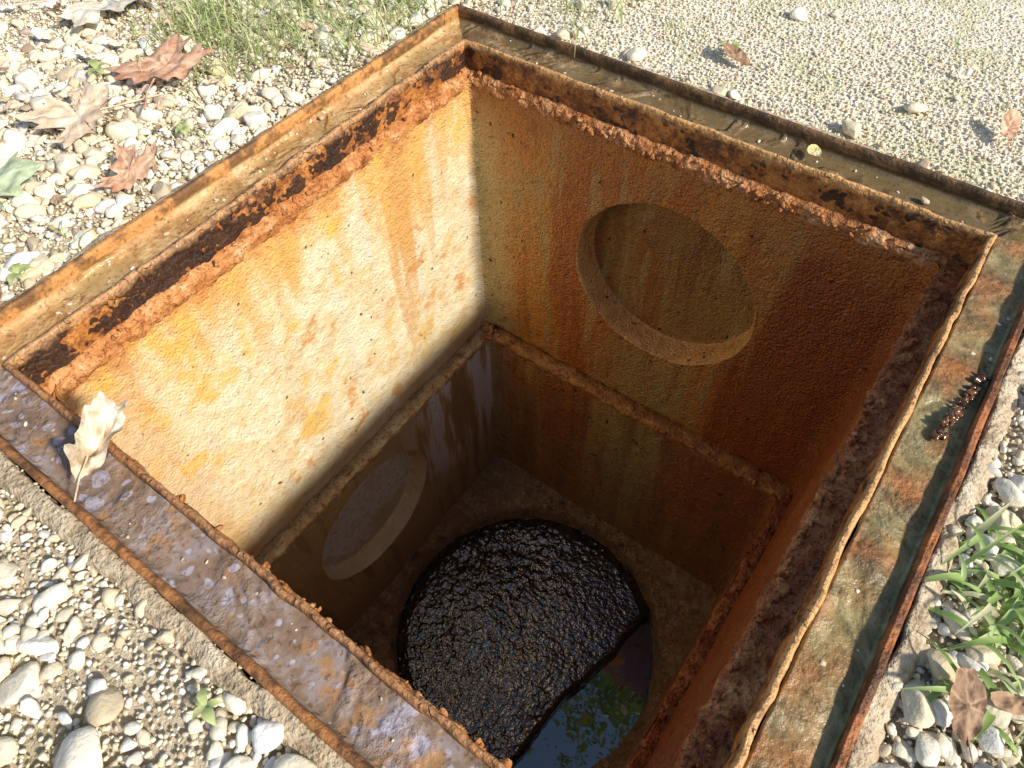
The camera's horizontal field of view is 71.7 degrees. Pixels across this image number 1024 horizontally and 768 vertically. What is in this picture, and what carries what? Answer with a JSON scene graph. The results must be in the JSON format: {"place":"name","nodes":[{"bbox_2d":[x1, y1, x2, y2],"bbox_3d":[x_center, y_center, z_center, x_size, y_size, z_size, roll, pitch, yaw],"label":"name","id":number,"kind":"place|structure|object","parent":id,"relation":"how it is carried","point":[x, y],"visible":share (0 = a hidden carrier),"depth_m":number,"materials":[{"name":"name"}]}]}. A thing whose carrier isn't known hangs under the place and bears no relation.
{"place":"outdoors","nodes":[
{"label":"outdoors","id":0,"kind":"place"},
{"bbox_2d":[0,0,1023,767],"bbox_3d":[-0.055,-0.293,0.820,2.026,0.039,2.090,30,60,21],"label":"gravel","id":1,"kind":"structure","parent":0,"point":[20,688],"depth_m":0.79,"materials":[{"name":"beige gravel"}]},
{"bbox_2d":[0,285,1,304],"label":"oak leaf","id":2,"kind":"object","parent":1,"relation":"on","point":[0,294],"visible":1,"depth_m":0.66,"materials":[{"name":"brown plant"}]},
{"bbox_2d":[7,262,32,285],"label":"weed plant","id":3,"kind":"object","parent":1,"relation":"on","point":[17,268],"visible":1,"depth_m":0.69,"materials":[{"name":"green plant"}]},
{"bbox_2d":[0,150,44,210],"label":"maple leaf","id":4,"kind":"object","parent":1,"relation":"on","point":[15,173],"visible":1,"depth_m":0.76,"materials":[{"name":"green plant"}]},
{"bbox_2d":[14,0,134,27],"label":"maple leaf","id":5,"kind":"object","parent":1,"relation":"on","point":[82,13],"visible":1,"depth_m":0.97,"materials":[{"name":"beige plant"}]},
{"bbox_2d":[10,81,158,148],"bbox_3d":[-0.501,-0.326,0.833,0.110,0.012,0.129,27,59,19],"label":"maple leaf","id":6,"kind":"object","parent":1,"relation":"on","point":[89,101],"visible":1,"depth_m":0.83,"materials":[{"name":"beige plant"}]},
{"bbox_2d":[87,58,109,76],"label":"weed plant","id":7,"kind":"object","parent":1,"relation":"on","point":[95,65],"visible":1,"depth_m":0.89,"materials":[{"name":"green plant"}]},
{"bbox_2d":[91,141,158,200],"bbox_3d":[-0.407,-0.226,0.757,0.085,0.017,0.096,-35,71,-5],"label":"maple leaf","id":8,"kind":"object","parent":1,"relation":"on","point":[130,166],"visible":1,"depth_m":0.76,"materials":[{"name":"brown plant"}]},
{"bbox_2d":[104,32,214,109],"bbox_3d":[-0.428,-0.390,0.871,0.115,0.030,0.137,-37,61,-22],"label":"maple leaf","id":9,"kind":"object","parent":1,"relation":"on","point":[177,64],"visible":1,"depth_m":0.88,"materials":[{"name":"brown plant"}]},
{"bbox_2d":[175,122,189,135],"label":"weed plant","id":10,"kind":"object","parent":1,"relation":"on","point":[182,127],"visible":1,"depth_m":0.81,"materials":[{"name":"green plant"}]},
{"bbox_2d":[192,687,221,725],"bbox_3d":[-0.194,0.205,0.452,0.021,0.005,0.019,10,55,9],"label":"weed plant","id":11,"kind":"object","parent":1,"relation":"on","point":[205,708],"visible":1,"depth_m":0.45,"materials":[{"name":"green plant"}]},
{"bbox_2d":[63,0,661,109],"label":"grass","id":12,"kind":"structure","parent":1,"relation":"on","point":[188,12],"depth_m":0.94,"materials":[{"name":"green plant"}]},
{"bbox_2d":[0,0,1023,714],"bbox_3d":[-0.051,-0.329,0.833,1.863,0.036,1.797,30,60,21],"label":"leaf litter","id":13,"kind":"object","parent":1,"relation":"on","point":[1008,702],"visible":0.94,"depth_m":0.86,"materials":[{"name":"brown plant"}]},
{"bbox_2d":[0,4,1023,767],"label":"catch basin","id":14,"kind":"object","parent":1,"relation":"in","point":[492,390],"visible":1,"depth_m":0.90,"materials":[{"name":"brown metal"}]},
{"bbox_2d":[63,391,127,501],"bbox_3d":[-0.330,0.048,0.557,0.032,0.046,0.092,20,51,-14],"label":"bleached curled leaf","id":15,"kind":"object","parent":14,"relation":"on","point":[102,420],"visible":1,"depth_m":0.56,"materials":[{"name":"beige plant"}]},
{"bbox_2d":[511,618,652,767],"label":"water","id":16,"kind":"structure","parent":14,"relation":"in","point":[589,724],"depth_m":1.48,"materials":[{"name":"black liquid"}]},
{"bbox_2d":[621,705,626,715],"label":"floating leaf","id":17,"kind":"object","parent":16,"relation":"on","point":[623,709],"visible":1,"depth_m":1.48,"materials":[{"name":"brown plant"}]},
{"bbox_2d":[807,144,822,159],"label":"yellow leaf","id":18,"kind":"object","parent":14,"relation":"on","point":[814,149],"visible":1,"depth_m":0.78,"materials":[{"name":"yellow plant"}]},
{"bbox_2d":[0,10,1023,765],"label":"grass","id":19,"kind":"structure","parent":1,"relation":"on","point":[678,42],"depth_m":0.81,"materials":[{"name":"green plant"}]},
{"bbox_2d":[716,40,741,51],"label":"weed plant","id":20,"kind":"object","parent":1,"relation":"on","point":[735,43],"visible":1,"depth_m":0.90,"materials":[{"name":"green plant"}]},
{"bbox_2d":[722,42,756,68],"bbox_3d":[0.284,-0.408,0.884,0.020,0.005,0.056,-37,75,-14],"label":"oak leaf","id":21,"kind":"object","parent":1,"relation":"on","point":[738,54],"visible":1,"depth_m":0.89,"materials":[{"name":"brown plant"}]},
{"bbox_2d":[900,499,1023,766],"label":"grass","id":22,"kind":"structure","parent":1,"relation":"on","point":[1011,610],"depth_m":0.48,"materials":[{"name":"green plant"}]},
{"bbox_2d":[948,667,986,764],"bbox_3d":[0.279,0.203,0.435,0.022,0.005,0.056,10,75,5],"label":"oak leaf","id":23,"kind":"object","parent":1,"relation":"on","point":[967,701],"visible":1,"depth_m":0.44,"materials":[{"name":"brown plant"}]},
{"bbox_2d":[1001,109,1020,149],"bbox_3d":[0.549,-0.281,0.781,0.021,0.011,0.052,23,71,6],"label":"oak leaf","id":24,"kind":"object","parent":1,"relation":"on","point":[1010,123],"visible":1,"depth_m":0.79,"materials":[{"name":"brown plant"}]}
]}

